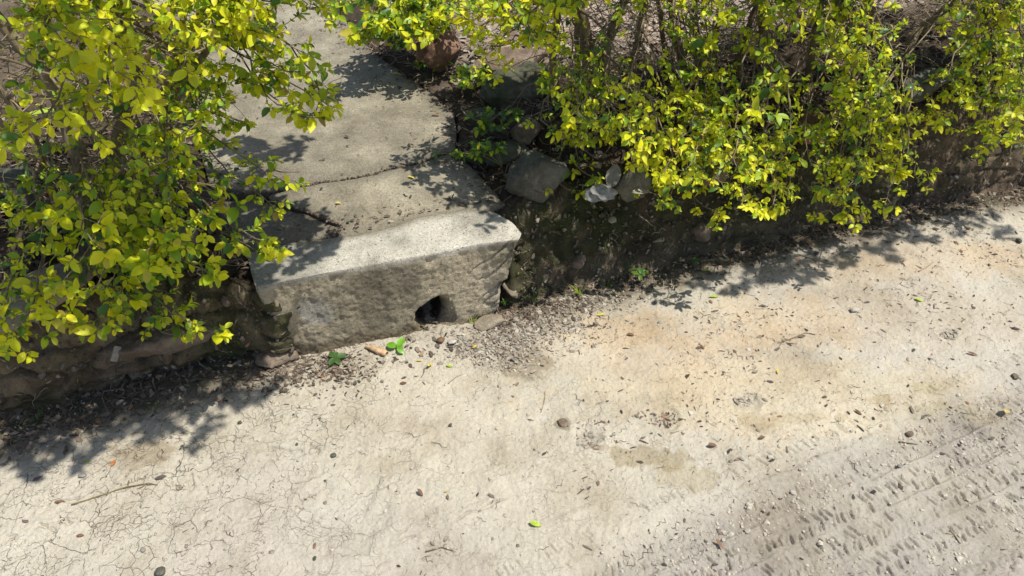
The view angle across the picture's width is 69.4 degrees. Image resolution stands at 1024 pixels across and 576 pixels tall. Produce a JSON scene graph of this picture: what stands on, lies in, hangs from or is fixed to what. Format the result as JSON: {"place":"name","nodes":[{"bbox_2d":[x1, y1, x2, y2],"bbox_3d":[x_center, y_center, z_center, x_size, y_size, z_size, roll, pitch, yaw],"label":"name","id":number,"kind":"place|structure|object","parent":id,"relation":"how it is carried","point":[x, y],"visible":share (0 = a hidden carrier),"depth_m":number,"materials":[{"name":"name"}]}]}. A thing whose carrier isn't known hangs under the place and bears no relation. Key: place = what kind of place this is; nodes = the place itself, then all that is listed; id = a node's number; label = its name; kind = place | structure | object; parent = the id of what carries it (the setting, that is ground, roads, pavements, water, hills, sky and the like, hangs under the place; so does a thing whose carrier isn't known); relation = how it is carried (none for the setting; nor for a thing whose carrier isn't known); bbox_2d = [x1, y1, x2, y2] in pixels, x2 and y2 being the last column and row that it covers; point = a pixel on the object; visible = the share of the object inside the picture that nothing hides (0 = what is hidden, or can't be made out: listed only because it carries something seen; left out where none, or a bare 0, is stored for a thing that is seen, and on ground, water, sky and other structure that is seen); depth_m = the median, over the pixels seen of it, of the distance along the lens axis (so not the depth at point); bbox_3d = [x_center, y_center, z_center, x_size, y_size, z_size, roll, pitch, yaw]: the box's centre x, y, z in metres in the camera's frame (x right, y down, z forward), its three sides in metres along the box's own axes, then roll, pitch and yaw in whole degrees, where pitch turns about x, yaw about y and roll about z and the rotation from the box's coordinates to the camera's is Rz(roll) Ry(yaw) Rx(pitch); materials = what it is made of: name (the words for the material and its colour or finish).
{"place":"outdoors","nodes":[
{"label":"outdoors","id":0,"kind":"place"},
{"bbox_2d":[0,188,1023,575],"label":"road","id":1,"kind":"structure","parent":0,"point":[214,504],"depth_m":1.81,"materials":[{"name":"beige soil"}]},
{"bbox_2d":[78,473,86,477],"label":"pebble","id":2,"kind":"object","parent":1,"relation":"on","point":[81,475],"visible":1,"depth_m":1.73,"materials":[{"name":"white stone"}]},
{"bbox_2d":[71,483,157,505],"bbox_3d":[-0.913,0.470,1.699,0.185,0.008,0.014,-12,43,-13],"label":"fallen twig","id":3,"kind":"object","parent":1,"relation":"on","point":[143,484],"visible":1,"depth_m":1.70,"materials":[{"name":"brown wood"}]},
{"bbox_2d":[144,395,163,413],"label":"grass tuft","id":4,"kind":"object","parent":1,"relation":"on","point":[155,406],"visible":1,"depth_m":1.88,"materials":[{"name":"green plant"}]},
{"bbox_2d":[154,566,164,575],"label":"pebble","id":5,"kind":"object","parent":1,"relation":"on","point":[159,571],"visible":1,"depth_m":1.55,"materials":[{"name":"grey stone"}]},
{"bbox_2d":[199,344,428,408],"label":"wood flake litter","id":6,"kind":"object","parent":1,"relation":"on","point":[333,365],"visible":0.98,"depth_m":1.98,"materials":[{"name":"brown wood"}]},
{"bbox_2d":[328,352,345,365],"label":"seedling","id":7,"kind":"object","parent":6,"relation":"on","point":[336,360],"visible":1,"depth_m":2.00,"materials":[{"name":"green plant"}]},
{"bbox_2d":[365,345,387,355],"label":"rolled leaf","id":8,"kind":"object","parent":1,"relation":"on","point":[379,351],"visible":1,"depth_m":2.03,"materials":[{"name":"beige plant"}]},
{"bbox_2d":[387,338,404,353],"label":"seedling","id":9,"kind":"object","parent":1,"relation":"on","point":[400,342],"visible":1,"depth_m":2.04,"materials":[{"name":"green plant"}]},
{"bbox_2d":[418,298,438,337],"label":"leaf litter","id":10,"kind":"object","parent":1,"relation":"on","point":[424,312],"visible":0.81,"depth_m":2.12,"materials":[{"name":"brown plant"}]},
{"bbox_2d":[415,531,465,560],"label":"crushed leaf bits","id":11,"kind":"object","parent":1,"relation":"on","point":[445,539],"visible":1,"depth_m":1.61,"materials":[{"name":"beige plant"}]},
{"bbox_2d":[425,547,455,551],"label":"fallen twig","id":12,"kind":"object","parent":1,"relation":"on","point":[438,548],"visible":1,"depth_m":1.61,"materials":[{"name":"brown wood"}]},
{"bbox_2d":[437,337,443,341],"bbox_3d":[-0.198,0.143,2.055,0.020,0.011,0.021,12,43,13],"label":"seed husk","id":13,"kind":"object","parent":1,"relation":"on","point":[440,339],"visible":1,"depth_m":2.05,"materials":[{"name":"brown plant"}]},
{"bbox_2d":[447,339,455,343],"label":"flat pebble","id":14,"kind":"object","parent":1,"relation":"on","point":[451,341],"visible":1,"depth_m":2.05,"materials":[{"name":"stone"}]},
{"bbox_2d":[0,193,1023,575],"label":"mud crumb","id":15,"kind":"object","parent":1,"relation":"on","point":[766,521],"visible":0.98,"depth_m":1.76,"materials":[{"name":"beige soil"}]},
{"bbox_2d":[0,198,1023,575],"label":"leaf fragment","id":16,"kind":"object","parent":1,"relation":"on","point":[686,390],"visible":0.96,"depth_m":1.96,"materials":[{"name":"brown plant"}]},
{"bbox_2d":[0,197,1023,575],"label":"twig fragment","id":17,"kind":"object","parent":1,"relation":"on","point":[686,371],"visible":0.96,"depth_m":1.92,"materials":[{"name":"brown wood"}]},
{"bbox_2d":[0,186,1023,462],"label":"leaf litter","id":18,"kind":"object","parent":1,"relation":"on","point":[248,353],"visible":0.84,"depth_m":2.13,"materials":[{"name":"brown plant"}]},
{"bbox_2d":[21,409,41,423],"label":"grass tuft","id":19,"kind":"object","parent":18,"relation":"on","point":[38,419],"visible":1,"depth_m":1.86,"materials":[{"name":"green plant"}]},
{"bbox_2d":[474,314,503,331],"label":"flat stone","id":20,"kind":"object","parent":18,"relation":"on","point":[486,322],"visible":1,"depth_m":2.10,"materials":[{"name":"beige stone"}]},
{"bbox_2d":[569,284,583,295],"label":"grass tuft","id":21,"kind":"object","parent":18,"relation":"on","point":[577,290],"visible":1,"depth_m":2.21,"materials":[{"name":"green plant"}]},
{"bbox_2d":[626,265,638,268],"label":"seedling","id":22,"kind":"object","parent":18,"relation":"on","point":[630,267],"visible":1,"depth_m":2.24,"materials":[{"name":"green plant"}]},
{"bbox_2d":[630,267,648,279],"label":"seedling","id":23,"kind":"object","parent":18,"relation":"on","point":[640,270],"visible":1,"depth_m":2.23,"materials":[{"name":"green plant"}]},
{"bbox_2d":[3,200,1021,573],"bbox_3d":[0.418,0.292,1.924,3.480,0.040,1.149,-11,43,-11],"label":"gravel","id":24,"kind":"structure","parent":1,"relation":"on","point":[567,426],"depth_m":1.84,"materials":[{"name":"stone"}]},
{"bbox_2d":[12,200,1021,575],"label":"mud flake","id":25,"kind":"object","parent":1,"relation":"on","point":[616,456],"visible":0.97,"depth_m":1.80,"materials":[{"name":"beige soil"}]},
{"bbox_2d":[529,520,540,526],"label":"fallen leaf","id":26,"kind":"object","parent":1,"relation":"on","point":[534,523],"visible":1,"depth_m":1.65,"materials":[{"name":"yellow plant"}]},
{"bbox_2d":[537,414,548,425],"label":"flat stone","id":27,"kind":"object","parent":1,"relation":"on","point":[541,417],"visible":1,"depth_m":1.87,"materials":[{"name":"beige stone"}]},
{"bbox_2d":[426,288,670,387],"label":"wood flake litter","id":28,"kind":"object","parent":1,"relation":"on","point":[488,346],"visible":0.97,"depth_m":2.08,"materials":[{"name":"brown wood"}]},
{"bbox_2d":[558,418,568,427],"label":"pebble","id":29,"kind":"object","parent":1,"relation":"on","point":[563,422],"visible":1,"depth_m":1.85,"materials":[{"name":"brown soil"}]},
{"bbox_2d":[560,419,615,447],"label":"crushed leaf bits","id":30,"kind":"object","parent":1,"relation":"on","point":[592,435],"visible":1,"depth_m":1.83,"materials":[{"name":"beige plant"}]},
{"bbox_2d":[635,402,694,434],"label":"crushed leaf bits","id":31,"kind":"object","parent":1,"relation":"on","point":[662,416],"visible":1,"depth_m":1.87,"materials":[{"name":"plant"}]},
{"bbox_2d":[689,257,700,265],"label":"seedling","id":32,"kind":"object","parent":1,"relation":"on","point":[694,259],"visible":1,"depth_m":2.29,"materials":[{"name":"green plant"}]},
{"bbox_2d":[716,539,722,548],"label":"fallen leaf","id":33,"kind":"object","parent":1,"relation":"on","point":[719,543],"visible":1,"depth_m":1.61,"materials":[{"name":"brown plant"}]},
{"bbox_2d":[723,390,772,414],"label":"crushed leaf bits","id":34,"kind":"object","parent":1,"relation":"on","point":[740,400],"visible":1,"depth_m":1.92,"materials":[{"name":"beige plant"}]},
{"bbox_2d":[780,332,815,345],"bbox_3d":[0.804,0.145,2.084,0.121,0.005,0.030,-13,44,-14],"label":"fallen twig","id":35,"kind":"object","parent":1,"relation":"on","point":[794,337],"visible":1,"depth_m":2.08,"materials":[{"name":"brown wood"}]},
{"bbox_2d":[772,251,833,264],"bbox_3d":[0.928,-0.099,2.361,0.192,0.010,0.013,16,44,17],"label":"fallen twig","id":36,"kind":"object","parent":1,"relation":"on","point":[807,257],"visible":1,"depth_m":2.35,"materials":[{"name":"brown wood"}]},
{"bbox_2d":[850,307,858,311],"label":"pebble","id":37,"kind":"object","parent":1,"relation":"on","point":[854,309],"visible":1,"depth_m":2.17,"materials":[{"name":"stone"}]},
{"bbox_2d":[905,431,913,436],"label":"pebble","id":38,"kind":"object","parent":1,"relation":"on","point":[909,433],"visible":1,"depth_m":1.83,"materials":[{"name":"brown stone"}]},
{"bbox_2d":[929,325,957,338],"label":"crushed leaf bits","id":39,"kind":"object","parent":1,"relation":"on","point":[942,335],"visible":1,"depth_m":2.10,"materials":[{"name":"beige plant"}]},
{"bbox_2d":[946,530,960,543],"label":"fallen twig","id":40,"kind":"object","parent":1,"relation":"on","point":[953,534],"visible":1,"depth_m":1.64,"materials":[{"name":"wood"}]},
{"bbox_2d":[1012,373,1018,378],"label":"pebble","id":41,"kind":"object","parent":1,"relation":"on","point":[1015,376],"visible":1,"depth_m":1.98,"materials":[{"name":"brown stone"}]},
{"bbox_2d":[0,0,1023,419],"bbox_3d":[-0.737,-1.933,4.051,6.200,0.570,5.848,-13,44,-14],"label":"earth bank","id":42,"kind":"structure","parent":0,"point":[158,344],"depth_m":2.28,"materials":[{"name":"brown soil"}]},
{"bbox_2d":[0,165,39,210],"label":"rock","id":43,"kind":"object","parent":42,"relation":"on","point":[14,172],"visible":0.45,"depth_m":1.97,"materials":[{"name":"stone"}]},
{"bbox_2d":[0,263,97,332],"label":"flat stone","id":44,"kind":"object","parent":42,"relation":"on","point":[22,304],"visible":0.3,"depth_m":1.69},
{"bbox_2d":[30,107,74,114],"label":"fallen leaf","id":45,"kind":"object","parent":42,"relation":"on","point":[39,111],"visible":0.28,"depth_m":2.27,"materials":[{"name":"plant"}]},
{"bbox_2d":[71,242,120,265],"bbox_3d":[-1.038,-0.081,1.841,0.129,0.092,0.125,-18,45,-19],"label":"rock","id":46,"kind":"object","parent":42,"relation":"on","point":[80,252],"visible":0.13,"depth_m":1.79,"materials":[{"name":"grey stone"}]},
{"bbox_2d":[110,346,121,361],"bbox_3d":[-0.982,0.163,1.833,0.017,0.043,0.005,14,12,-34],"label":"board chip","id":47,"kind":"object","parent":42,"relation":"on","point":[115,355],"visible":1,"depth_m":1.83,"materials":[{"name":"grey wood"}]},
{"bbox_2d":[0,0,293,363],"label":"golden shrub","id":48,"kind":"object","parent":42,"relation":"on","point":[121,223],"visible":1,"depth_m":1.59,"materials":[{"name":"yellow plant"}]},
{"bbox_2d":[161,225,198,253],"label":"rock","id":49,"kind":"object","parent":42,"relation":"on","point":[195,235],"visible":0.12,"depth_m":1.90,"materials":[{"name":"grey stone"}]},
{"bbox_2d":[20,0,344,222],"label":"golden shrub","id":50,"kind":"object","parent":42,"relation":"on","point":[244,27],"visible":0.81,"depth_m":1.64,"materials":[{"name":"yellow plant"}]},
{"bbox_2d":[134,0,504,258],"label":"concrete path","id":51,"kind":"structure","parent":42,"relation":"on","point":[367,140],"depth_m":2.30,"materials":[{"name":"grey concrete"}]},
{"bbox_2d":[270,199,342,237],"bbox_3d":[-0.564,-0.200,2.054,0.280,0.010,0.074,31,50,30],"label":"crack debris","id":52,"kind":"object","parent":51,"relation":"on","point":[320,216],"visible":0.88,"depth_m":2.06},
{"bbox_2d":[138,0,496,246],"bbox_3d":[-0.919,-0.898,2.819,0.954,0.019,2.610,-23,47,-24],"label":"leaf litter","id":53,"kind":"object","parent":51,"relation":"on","point":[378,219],"visible":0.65,"depth_m":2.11,"materials":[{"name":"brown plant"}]},
{"bbox_2d":[202,1,483,240],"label":"leaf fragment","id":54,"kind":"object","parent":51,"relation":"on","point":[410,196],"visible":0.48,"depth_m":2.36,"materials":[{"name":"brown plant"}]},
{"bbox_2d":[271,152,448,193],"bbox_3d":[-0.442,-0.343,2.213,0.546,0.009,0.039,-16,44,-17],"label":"crack debris","id":55,"kind":"object","parent":51,"relation":"on","point":[342,179],"visible":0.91,"depth_m":2.20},
{"bbox_2d":[357,27,415,50],"bbox_3d":[-0.453,-0.921,2.732,0.237,0.095,0.104,8,43,9],"label":"sprig","id":56,"kind":"object","parent":42,"relation":"on","point":[400,43],"visible":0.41,"depth_m":2.72,"materials":[{"name":"green plant"}]},
{"bbox_2d":[324,0,492,50],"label":"golden shrub","id":57,"kind":"object","parent":42,"relation":"on","point":[381,17],"visible":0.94,"depth_m":2.42,"materials":[{"name":"yellow plant"}]},
{"bbox_2d":[414,60,452,71],"bbox_3d":[-0.280,-0.810,2.648,0.149,0.074,0.089,0,42,0],"label":"sprig","id":58,"kind":"object","parent":42,"relation":"on","point":[416,63],"visible":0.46,"depth_m":2.65,"materials":[{"name":"green plant"}]},
{"bbox_2d":[416,29,462,72],"bbox_3d":[-0.256,-0.860,2.649,0.177,0.154,0.136,-21,46,-22],"label":"boulder","id":59,"kind":"object","parent":42,"relation":"on","point":[442,49],"visible":0.76,"depth_m":2.61,"materials":[{"name":"red stone"}]},
{"bbox_2d":[448,76,460,84],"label":"flat stone","id":60,"kind":"object","parent":42,"relation":"on","point":[454,83],"visible":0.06,"depth_m":2.61,"materials":[{"name":"grey stone"}]},
{"bbox_2d":[433,136,507,167],"bbox_3d":[-0.126,-0.407,2.193,0.237,0.098,0.106,4,42,4],"label":"sprig","id":61,"kind":"object","parent":42,"relation":"on","point":[475,152],"visible":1,"depth_m":2.17,"materials":[{"name":"green plant"}]},
{"bbox_2d":[449,59,494,89],"bbox_3d":[-0.113,-0.708,2.492,0.192,0.098,0.125,21,46,22],"label":"sprig","id":62,"kind":"object","parent":42,"relation":"on","point":[476,74],"visible":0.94,"depth_m":2.49,"materials":[{"name":"green plant"}]},
{"bbox_2d":[467,106,494,126],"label":"rock","id":63,"kind":"object","parent":42,"relation":"on","point":[476,112],"visible":0.32,"depth_m":2.38,"materials":[{"name":"stone"}]},
{"bbox_2d":[463,106,523,137],"bbox_3d":[-0.057,-0.513,2.273,0.186,0.122,0.113,0,42,0],"label":"sprig","id":64,"kind":"object","parent":42,"relation":"on","point":[484,123],"visible":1,"depth_m":2.26,"materials":[{"name":"green plant"}]},
{"bbox_2d":[459,139,528,165],"bbox_3d":[-0.059,-0.406,2.265,0.218,0.090,0.106,-7,42,-8],"label":"rock","id":65,"kind":"object","parent":42,"relation":"on","point":[514,150],"visible":0.56,"depth_m":2.23,"materials":[{"name":"stone"}]},
{"bbox_2d":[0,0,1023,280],"bbox_3d":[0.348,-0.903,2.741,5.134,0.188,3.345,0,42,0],"label":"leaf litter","id":66,"kind":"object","parent":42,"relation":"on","point":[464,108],"visible":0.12,"depth_m":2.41,"materials":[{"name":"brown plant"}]},
{"bbox_2d":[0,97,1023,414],"bbox_3d":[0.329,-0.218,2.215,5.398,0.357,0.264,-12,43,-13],"label":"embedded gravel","id":67,"kind":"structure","parent":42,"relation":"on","point":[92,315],"depth_m":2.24,"materials":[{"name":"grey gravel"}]},
{"bbox_2d":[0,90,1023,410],"bbox_3d":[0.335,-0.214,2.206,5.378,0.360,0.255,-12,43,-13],"label":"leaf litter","id":68,"kind":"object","parent":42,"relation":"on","point":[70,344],"visible":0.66,"depth_m":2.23,"materials":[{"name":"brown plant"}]},
{"bbox_2d":[0,92,1023,412],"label":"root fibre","id":69,"kind":"object","parent":42,"relation":"on","point":[520,252],"visible":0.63,"depth_m":2.15,"materials":[{"name":"brown plant"}]},
{"bbox_2d":[479,61,550,110],"bbox_3d":[0.016,-0.655,2.490,0.244,0.173,0.121,-17,45,-18],"label":"boulder","id":70,"kind":"object","parent":42,"relation":"on","point":[511,87],"visible":0.58,"depth_m":2.45,"materials":[{"name":"stone"}]},
{"bbox_2d":[485,46,547,73],"bbox_3d":[0.021,-0.802,2.591,0.250,0.054,0.168,-9,43,-10],"label":"rock","id":71,"kind":"object","parent":42,"relation":"on","point":[518,55],"visible":0.52,"depth_m":2.57,"materials":[{"name":"brown stone"}]},
{"bbox_2d":[28,90,1022,370],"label":"moss","id":72,"kind":"object","parent":42,"relation":"on","point":[534,268],"visible":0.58,"depth_m":2.18,"materials":[{"name":"plant"}]},
{"bbox_2d":[510,115,540,144],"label":"rock","id":73,"kind":"object","parent":42,"relation":"on","point":[520,133],"visible":0.86,"depth_m":2.26,"materials":[{"name":"grey stone"}]},
{"bbox_2d":[523,285,538,301],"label":"grass tuft","id":74,"kind":"object","parent":42,"relation":"on","point":[535,297],"visible":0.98,"depth_m":2.18,"materials":[{"name":"green plant"}]},
{"bbox_2d":[506,150,568,202],"bbox_3d":[0.059,-0.326,2.131,0.182,0.136,0.131,-24,47,-24],"label":"boulder","id":75,"kind":"object","parent":42,"relation":"on","point":[542,171],"visible":0.98,"depth_m":2.09,"materials":[{"name":"grey stone"}]},
{"bbox_2d":[440,0,645,124],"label":"golden shrub","id":76,"kind":"object","parent":42,"relation":"on","point":[540,32],"visible":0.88,"depth_m":1.92,"materials":[{"name":"yellow plant"}]},
{"bbox_2d":[584,184,617,201],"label":"pale grey rock","id":77,"kind":"object","parent":42,"relation":"on","point":[600,192],"visible":1,"depth_m":2.03,"materials":[{"name":"grey stone"}]},
{"bbox_2d":[605,164,620,187],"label":"grey stone","id":78,"kind":"object","parent":77,"relation":"on","point":[613,173],"visible":0.9,"depth_m":2.06,"materials":[{"name":"grey stone"}]},
{"bbox_2d":[508,0,718,213],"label":"golden shrub","id":79,"kind":"object","parent":42,"relation":"on","point":[600,80],"visible":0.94,"depth_m":2.03,"materials":[{"name":"yellow plant"}]},
{"bbox_2d":[616,167,650,201],"bbox_3d":[0.345,-0.307,2.124,0.132,0.134,0.075,-17,45,-18],"label":"rock","id":80,"kind":"object","parent":42,"relation":"on","point":[629,181],"visible":0.75,"depth_m":2.09,"materials":[{"name":"grey stone"}]},
{"bbox_2d":[631,189,648,193],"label":"fallen leaf","id":81,"kind":"object","parent":80,"relation":"on","point":[639,191],"visible":1,"depth_m":2.04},
{"bbox_2d":[431,0,912,85],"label":"leaf litter","id":82,"kind":"object","parent":42,"relation":"on","point":[494,31],"visible":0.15,"depth_m":2.83,"materials":[{"name":"brown plant"}]},
{"bbox_2d":[596,0,781,231],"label":"golden shrub","id":83,"kind":"object","parent":42,"relation":"on","point":[707,46],"visible":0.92,"depth_m":2.10,"materials":[{"name":"yellow plant"}]},
{"bbox_2d":[698,162,728,185],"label":"rock","id":84,"kind":"object","parent":42,"relation":"on","point":[706,183],"visible":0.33,"depth_m":2.12,"materials":[{"name":"grey stone"}]},
{"bbox_2d":[670,0,885,220],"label":"golden shrub","id":85,"kind":"object","parent":42,"relation":"on","point":[767,54],"visible":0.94,"depth_m":2.10,"materials":[{"name":"yellow plant"}]},
{"bbox_2d":[624,0,940,48],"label":"golden shrub","id":86,"kind":"object","parent":42,"relation":"on","point":[645,1],"visible":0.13,"depth_m":2.73,"materials":[{"name":"yellow plant"}]},
{"bbox_2d":[797,111,831,143],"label":"rock","id":87,"kind":"object","parent":42,"relation":"on","point":[812,119],"visible":0.35,"depth_m":2.27,"materials":[{"name":"red stone"}]},
{"bbox_2d":[763,0,988,233],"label":"golden shrub","id":88,"kind":"object","parent":42,"relation":"on","point":[834,29],"visible":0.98,"depth_m":2.18,"materials":[{"name":"yellow plant"}]},
{"bbox_2d":[898,67,948,102],"bbox_3d":[1.337,-0.667,2.422,0.214,0.099,0.111,-21,46,-22],"label":"rock","id":89,"kind":"object","parent":42,"relation":"on","point":[926,87],"visible":0.66,"depth_m":2.38,"materials":[{"name":"grey stone"}]},
{"bbox_2d":[921,0,1023,163],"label":"golden shrub","id":90,"kind":"object","parent":42,"relation":"on","point":[991,40],"visible":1,"depth_m":2.29,"materials":[{"name":"yellow plant"}]},
{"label":"ground","id":91,"kind":"structure","parent":0,"visible":0},
{"bbox_2d":[248,210,521,354],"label":"concrete kerb block","id":92,"kind":"structure","parent":91,"relation":"on","point":[364,288],"depth_m":1.97,"materials":[{"name":"grey concrete"}]}
]}

